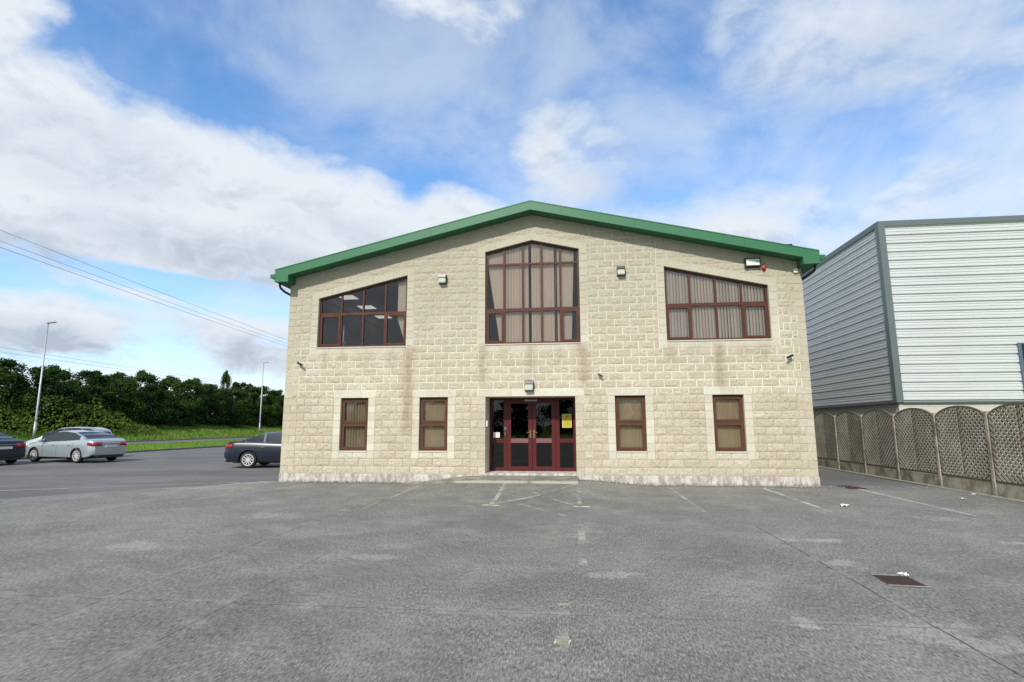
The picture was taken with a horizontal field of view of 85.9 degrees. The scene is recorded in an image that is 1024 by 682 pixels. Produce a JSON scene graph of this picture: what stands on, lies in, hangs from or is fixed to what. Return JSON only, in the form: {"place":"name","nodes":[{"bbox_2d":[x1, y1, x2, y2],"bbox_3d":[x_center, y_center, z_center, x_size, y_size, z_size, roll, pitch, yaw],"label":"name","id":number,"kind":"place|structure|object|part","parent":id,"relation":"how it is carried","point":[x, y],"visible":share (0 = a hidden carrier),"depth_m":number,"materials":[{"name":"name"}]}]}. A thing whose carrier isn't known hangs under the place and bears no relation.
{"place":"outdoors","nodes":[
{"label":"outdoors","id":0,"kind":"place"},
{"bbox_2d":[25,439,243,456],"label":"grass","id":1,"kind":"structure","parent":0,"point":[173,444],"depth_m":46.02,"materials":[{"name":"green plant"}]},
{"bbox_2d":[1,347,273,388],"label":"overhead wire","id":2,"kind":"object","parent":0,"point":[110,364],"visible":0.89,"depth_m":71.05,"materials":[{"name":"grey metal"}]},
{"bbox_2d":[1,241,278,340],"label":"overhead wire","id":3,"kind":"object","parent":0,"point":[128,287],"visible":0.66,"depth_m":49.44,"materials":[{"name":"grey metal"}]},
{"bbox_2d":[0,427,281,442],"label":"grass bank","id":4,"kind":"structure","parent":0,"point":[174,436],"depth_m":68.64,"materials":[{"name":"green plant"}]},
{"bbox_2d":[0,391,10,417],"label":"tree","id":5,"kind":"object","parent":4,"relation":"on","point":[2,406],"visible":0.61,"depth_m":50.02,"materials":[{"name":"green plant"}]},
{"bbox_2d":[0,357,48,409],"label":"tree","id":6,"kind":"object","parent":4,"relation":"on","point":[10,363],"visible":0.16,"depth_m":59.27,"materials":[{"name":"green plant"}]},
{"bbox_2d":[0,366,49,430],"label":"tree","id":7,"kind":"object","parent":4,"relation":"on","point":[7,376],"visible":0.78,"depth_m":52.31,"materials":[{"name":"green plant"}]},
{"bbox_2d":[3,366,78,430],"bbox_3d":[-47.546,5.945,55.348,6.504,6.946,6.987,2,-9,-13],"label":"tree","id":8,"kind":"object","parent":4,"relation":"on","point":[60,389],"visible":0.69,"depth_m":55.57,"materials":[{"name":"green plant"}]},
{"bbox_2d":[32,322,56,438],"bbox_3d":[-43.173,3.698,50.716,0.856,11.129,0.279,-1,-9,6],"label":"lamp post","id":9,"kind":"object","parent":4,"relation":"on","point":[36,416],"visible":0.95,"depth_m":50.63,"materials":[{"name":"metal"}]},
{"bbox_2d":[33,364,76,408],"bbox_3d":[-52.561,6.693,63.677,7.466,7.989,6.408,4,-10,-24],"label":"tree","id":10,"kind":"object","parent":4,"relation":"on","point":[63,375],"visible":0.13,"depth_m":63.26,"materials":[{"name":"green plant"}]},
{"bbox_2d":[44,379,102,426],"bbox_3d":[-47.499,7.076,59.041,5.477,6.114,5.941,5,-10,-28],"label":"tree","id":11,"kind":"object","parent":4,"relation":"on","point":[76,393],"visible":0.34,"depth_m":58.79,"materials":[{"name":"green plant"}]},
{"bbox_2d":[66,370,116,412],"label":"tree","id":12,"kind":"object","parent":4,"relation":"on","point":[85,374],"visible":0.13,"depth_m":67.46,"materials":[{"name":"green plant"}]},
{"bbox_2d":[73,374,125,428],"bbox_3d":[-47.764,7.068,62.420,6.417,6.858,5.973,-1,-9,5],"label":"tree","id":13,"kind":"object","parent":4,"relation":"on","point":[107,390],"visible":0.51,"depth_m":62.52,"materials":[{"name":"green plant"}]},
{"bbox_2d":[101,371,138,413],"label":"tree","id":14,"kind":"object","parent":4,"relation":"on","point":[118,376],"visible":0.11,"depth_m":72.51,"materials":[{"name":"green plant"}]},
{"bbox_2d":[97,377,147,428],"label":"tree","id":15,"kind":"object","parent":4,"relation":"on","point":[129,386],"visible":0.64,"depth_m":65.44,"materials":[{"name":"green plant"}]},
{"bbox_2d":[119,370,160,423],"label":"tree","id":16,"kind":"object","parent":4,"relation":"on","point":[146,377],"visible":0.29,"depth_m":77.49,"materials":[{"name":"green plant"}]},
{"bbox_2d":[0,395,282,437],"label":"undergrowth","id":17,"kind":"object","parent":4,"relation":"on","point":[120,422],"visible":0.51,"depth_m":57.41,"materials":[{"name":"green plant"}]},
{"bbox_2d":[125,384,173,425],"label":"tree","id":18,"kind":"object","parent":4,"relation":"on","point":[156,416],"visible":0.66,"depth_m":69.16,"materials":[{"name":"green plant"}]},
{"bbox_2d":[146,375,185,416],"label":"tree","id":19,"kind":"object","parent":4,"relation":"on","point":[167,381],"visible":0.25,"depth_m":82.29,"materials":[{"name":"green plant"}]},
{"bbox_2d":[144,390,190,426],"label":"tree","id":20,"kind":"object","parent":4,"relation":"on","point":[175,413],"visible":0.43,"depth_m":73.04,"materials":[{"name":"green plant"}]},
{"bbox_2d":[161,378,207,426],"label":"tree","id":21,"kind":"object","parent":4,"relation":"on","point":[184,386],"visible":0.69,"depth_m":76.25,"materials":[{"name":"green plant"}]},
{"bbox_2d":[179,378,211,416],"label":"tree","id":22,"kind":"object","parent":4,"relation":"on","point":[198,381],"visible":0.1,"depth_m":88.07,"materials":[{"name":"green plant"}]},
{"bbox_2d":[189,384,230,425],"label":"tree","id":23,"kind":"object","parent":4,"relation":"on","point":[215,394],"visible":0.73,"depth_m":80.93,"materials":[{"name":"green plant"}]},
{"bbox_2d":[191,384,233,416],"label":"tree","id":24,"kind":"object","parent":4,"relation":"on","point":[215,385],"visible":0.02,"depth_m":93.33,"materials":[{"name":"green plant"}]},
{"bbox_2d":[202,388,247,427],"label":"tree","id":25,"kind":"object","parent":4,"relation":"on","point":[233,410],"visible":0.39,"depth_m":84.32,"materials":[{"name":"green plant"}]},
{"bbox_2d":[218,370,232,415],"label":"tree","id":26,"kind":"object","parent":4,"relation":"on","point":[226,377],"visible":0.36,"depth_m":95.61,"materials":[{"name":"green plant"}]},
{"bbox_2d":[222,386,252,424],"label":"tree","id":27,"kind":"object","parent":4,"relation":"on","point":[237,400],"visible":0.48,"depth_m":88.76,"materials":[{"name":"green plant"}]},
{"bbox_2d":[226,382,249,407],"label":"tree","id":28,"kind":"object","parent":4,"relation":"on","point":[240,385],"visible":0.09,"depth_m":98.65,"materials":[{"name":"green plant"}]},
{"bbox_2d":[241,384,263,410],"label":"tree","id":29,"kind":"object","parent":4,"relation":"on","point":[251,388],"visible":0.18,"depth_m":102.96,"materials":[{"name":"green plant"}]},
{"bbox_2d":[238,391,270,426],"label":"tree","id":30,"kind":"object","parent":4,"relation":"on","point":[253,419],"visible":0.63,"depth_m":92.38,"materials":[{"name":"green plant"}]},
{"bbox_2d":[258,362,268,432],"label":"lamp post","id":31,"kind":"object","parent":4,"relation":"on","point":[261,398],"visible":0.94,"depth_m":86.25,"materials":[{"name":"metal"}]},
{"bbox_2d":[259,385,273,397],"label":"tree","id":32,"kind":"object","parent":4,"relation":"on","point":[265,392],"visible":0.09,"depth_m":106.51,"materials":[{"name":"green plant"}]},
{"bbox_2d":[252,394,283,426],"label":"tree","id":33,"kind":"object","parent":4,"relation":"on","point":[274,405],"visible":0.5,"depth_m":95.58,"materials":[{"name":"green plant"}]},
{"bbox_2d":[256,389,283,425],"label":"tree","id":34,"kind":"object","parent":4,"relation":"on","point":[278,395],"visible":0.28,"depth_m":99.26,"materials":[{"name":"green plant"}]},
{"bbox_2d":[0,247,284,345],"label":"overhead wire","id":35,"kind":"object","parent":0,"point":[134,294],"visible":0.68,"depth_m":49.53,"materials":[{"name":"grey metal"}]},
{"bbox_2d":[3,231,285,339],"bbox_3d":[-33.465,-3.605,60.618,0.025,3.244,72.207,-1,-9,6],"label":"overhead wire","id":36,"kind":"object","parent":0,"point":[129,280],"visible":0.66,"depth_m":49.34,"materials":[{"name":"grey metal"}]},
{"bbox_2d":[4,352,284,391],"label":"overhead wire","id":37,"kind":"object","parent":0,"point":[114,368],"visible":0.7,"depth_m":70.14,"materials":[{"name":"grey metal"}]},
{"bbox_2d":[126,437,252,443],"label":"road","id":38,"kind":"structure","parent":0,"point":[147,442],"depth_m":62.08,"materials":[{"name":"grey asphalt"}]},
{"bbox_2d":[126,436,255,441],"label":"kerb","id":39,"kind":"structure","parent":38,"relation":"on","point":[187,439],"depth_m":66.89,"materials":[{"name":"concrete"}]},
{"bbox_2d":[0,447,926,498],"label":"car park","id":40,"kind":"structure","parent":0,"point":[22,478],"depth_m":19.29,"materials":[{"name":"grey asphalt"}]},
{"bbox_2d":[0,433,25,463],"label":"car","id":41,"kind":"object","parent":40,"relation":"on","point":[12,450],"visible":1,"depth_m":24.40,"materials":[{"name":"blue paint"}]},
{"bbox_3d":[-23.144,4.255,24.469,0.825,0.308,1.535,-3,-9,19],"label":"rear window","id":42,"kind":"part","parent":41,"relation":"part of","materials":[{"name":"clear glass"}]},
{"bbox_2d":[25,427,111,454],"bbox_3d":[-23.936,5.478,29.760,3.972,1.654,1.972,0,-9,-3],"label":"car","id":43,"kind":"object","parent":40,"relation":"on","point":[106,430],"visible":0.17,"depth_m":29.30,"materials":[{"name":"silver metal"}]},
{"bbox_2d":[25,430,126,462],"bbox_3d":[-21.276,5.100,26.812,4.762,1.495,2.068,-3,-9,17],"label":"car","id":44,"kind":"object","parent":40,"relation":"on","point":[89,444],"visible":0.99,"depth_m":26.01,"materials":[{"name":"silver metal"}]},
{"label":"rear window","id":45,"kind":"part","parent":44,"relation":"part of","materials":[{"name":"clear glass"}]},
{"bbox_2d":[3,445,225,460],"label":"kerb","id":46,"kind":"structure","parent":40,"relation":"on","point":[159,450],"depth_m":38.51,"materials":[{"name":"concrete"}]},
{"bbox_2d":[224,431,281,467],"bbox_3d":[-9.223,4.500,23.023,4.816,1.460,2.073,0,-9,-2],"label":"car","id":47,"kind":"object","parent":40,"relation":"on","point":[263,449],"visible":0.46,"depth_m":22.09,"materials":[{"name":"blue paint"}]},
{"bbox_2d":[403,475,577,483],"bbox_3d":[-0.783,3.926,15.327,5.230,0.255,1.142,-1,-9,6],"label":"landing","id":48,"kind":"object","parent":40,"relation":"on","point":[519,479],"visible":0.62,"depth_m":15.14,"materials":[{"name":"concrete"}]},
{"bbox_2d":[287,468,1006,497],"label":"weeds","id":49,"kind":"object","parent":40,"relation":"on","point":[595,479],"visible":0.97,"depth_m":15.53,"materials":[{"name":"green plant"}]},
{"bbox_2d":[818,466,1023,501],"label":"edging","id":50,"kind":"object","parent":40,"relation":"on","point":[929,485],"visible":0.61,"depth_m":14.72,"materials":[{"name":"concrete"}]},
{"bbox_2d":[0,480,1023,681],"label":"concrete yard","id":51,"kind":"structure","parent":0,"point":[263,581],"depth_m":5.83,"materials":[{"name":"grey concrete"}]},
{"bbox_2d":[286,479,927,490],"bbox_3d":[2.037,3.919,15.130,17.846,0.145,0.889,-1,-9,6],"label":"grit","id":52,"kind":"object","parent":51,"relation":"on","point":[720,485],"visible":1,"depth_m":14.93,"materials":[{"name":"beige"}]},
{"bbox_2d":[836,485,865,488],"bbox_3d":[9.029,3.891,14.646,0.420,0.009,0.800,-1,-9,6],"label":"manhole cover","id":53,"kind":"object","parent":51,"relation":"on","point":[850,487],"visible":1,"depth_m":14.54,"materials":[{"name":"metal"}]},
{"bbox_2d":[871,574,931,587],"bbox_3d":[4.153,2.569,5.898,0.393,0.009,0.460,-2,-9,10],"label":"manhole cover","id":54,"kind":"object","parent":51,"relation":"on","point":[896,580],"visible":1,"depth_m":5.88,"materials":[{"name":"metal"}]},
{"bbox_2d":[896,572,908,575],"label":"litter","id":55,"kind":"object","parent":54,"relation":"on","point":[902,573],"visible":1,"depth_m":6.09,"materials":[{"name":"white paper"}]},
{"bbox_2d":[859,489,975,515],"bbox_3d":[8.726,3.524,12.218,0.090,0.001,4.550,-1,-9,7],"label":"parking line","id":56,"kind":"object","parent":51,"relation":"on","point":[899,498],"visible":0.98,"depth_m":13.11,"materials":[{"name":"white paint"}]},
{"bbox_2d":[0,0,1023,413],"label":"sky","id":57,"kind":"structure","parent":0,"point":[193,152],"materials":[{"name":"blue"}]},
{"bbox_2d":[270,200,825,486],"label":"office building","id":58,"kind":"structure","parent":0,"point":[684,341],"depth_m":16.37,"materials":[{"name":"stone"}]},
{"bbox_2d":[331,390,375,457],"bbox_3d":[-4.770,2.529,16.724,1.313,2.025,0.274,-1,-9,6],"label":"window","id":59,"kind":"structure","parent":58,"relation":"in","point":[354,411],"depth_m":16.71,"materials":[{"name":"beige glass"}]},
{"bbox_2d":[310,266,414,354],"bbox_3d":[-4.654,-0.934,17.241,3.291,2.727,0.280,-1,-9,6],"label":"window","id":60,"kind":"structure","parent":58,"relation":"in","point":[405,312],"depth_m":17.17,"materials":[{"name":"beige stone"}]},
{"bbox_2d":[411,390,454,458],"bbox_3d":[-2.330,2.477,16.435,1.310,2.025,0.250,-1,-9,6],"label":"window","id":61,"kind":"structure","parent":58,"relation":"in","point":[433,419],"depth_m":16.43,"materials":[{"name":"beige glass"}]},
{"bbox_2d":[438,274,446,284],"bbox_3d":[-2.137,-1.905,16.872,0.240,0.300,0.180,-1,-9,6],"label":"wall light","id":62,"kind":"object","parent":58,"relation":"attached to","point":[442,278],"visible":1,"depth_m":16.81,"materials":[{"name":"white plastic"}]},
{"bbox_2d":[493,432,499,437],"bbox_3d":[-0.473,2.885,16.875,0.200,0.160,0.004,-1,-9,6],"label":"paper notice","id":63,"kind":"object","parent":58,"relation":"attached to","point":[496,434],"visible":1,"depth_m":16.87,"materials":[{"name":"white paper"}]},
{"bbox_2d":[507,400,532,470],"bbox_3d":[0.233,2.863,16.758,0.760,2.119,0.123,-1,-9,6],"label":"door leaf","id":64,"kind":"structure","parent":58,"relation":"in","point":[519,412],"depth_m":16.78,"materials":[{"name":"red paint"}]},
{"bbox_2d":[524,380,533,390],"bbox_3d":[0.496,1.303,16.076,0.260,0.320,0.180,-1,-9,6],"label":"wall light","id":65,"kind":"object","parent":58,"relation":"attached to","point":[529,385],"visible":1,"depth_m":16.01,"materials":[{"name":"white plastic"}]},
{"bbox_2d":[478,233,587,351],"bbox_3d":[0.613,-1.499,16.716,3.296,3.652,0.283,-1,-9,6],"label":"window","id":66,"kind":"structure","parent":58,"relation":"in","point":[508,270],"depth_m":16.73,"materials":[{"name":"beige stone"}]},
{"bbox_2d":[532,400,555,470],"bbox_3d":[0.968,2.848,16.675,0.700,2.119,0.124,-1,-9,6],"label":"door leaf","id":67,"kind":"structure","parent":58,"relation":"in","point":[543,411],"depth_m":16.69,"materials":[{"name":"red paint"}]},
{"bbox_2d":[562,414,571,427],"bbox_3d":[1.666,2.425,16.695,0.284,0.410,0.010,-1,-9,6],"label":"notice","id":68,"kind":"object","parent":58,"relation":"attached to","point":[566,420],"visible":1,"depth_m":16.69,"materials":[{"name":"yellow paper"}]},
{"bbox_2d":[617,266,624,275],"bbox_3d":[3.227,-2.085,16.275,0.240,0.300,0.180,-1,-9,6],"label":"wall light","id":69,"kind":"object","parent":58,"relation":"attached to","point":[620,270],"visible":1,"depth_m":16.21,"materials":[{"name":"white plastic"}]},
{"bbox_2d":[607,387,655,458],"bbox_3d":[3.403,2.359,15.785,1.303,2.025,0.249,-1,-9,6],"label":"window","id":70,"kind":"structure","parent":58,"relation":"in","point":[629,430],"depth_m":15.78,"materials":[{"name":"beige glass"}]},
{"bbox_2d":[656,257,780,347],"bbox_3d":[5.939,-1.155,16.032,3.342,2.731,0.263,-1,-9,6],"label":"window","id":71,"kind":"structure","parent":58,"relation":"in","point":[669,321],"depth_m":16.03,"materials":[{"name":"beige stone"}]},
{"bbox_2d":[704,386,755,459],"bbox_3d":[6.097,2.304,15.479,1.290,2.025,0.248,-1,-9,6],"label":"window","id":72,"kind":"structure","parent":58,"relation":"in","point":[728,410],"depth_m":15.47,"materials":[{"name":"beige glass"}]},
{"bbox_2d":[744,258,760,267],"bbox_3d":[6.957,-2.259,15.907,0.430,0.270,0.100,-1,-9,6],"label":"floodlight","id":73,"kind":"object","parent":58,"relation":"attached to","point":[752,262],"visible":1,"depth_m":15.87,"materials":[{"name":"white plastic"}]},
{"bbox_2d":[802,215,1023,475],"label":"warehouse","id":74,"kind":"structure","parent":0,"point":[924,314],"depth_m":19.17,"materials":[{"name":"grey metal"}]},
{"bbox_2d":[1016,343,1023,391],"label":"window","id":75,"kind":"structure","parent":74,"relation":"in","point":[1020,346],"depth_m":18.44,"materials":[{"name":"blue glass"}]},
{"label":"ground","id":76,"kind":"structure","parent":0,"visible":0},
{"bbox_2d":[814,402,1023,499],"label":"lattice fence","id":77,"kind":"object","parent":76,"relation":"on","point":[836,430],"visible":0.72,"depth_m":14.89,"materials":[{"name":"wood"}]}
]}

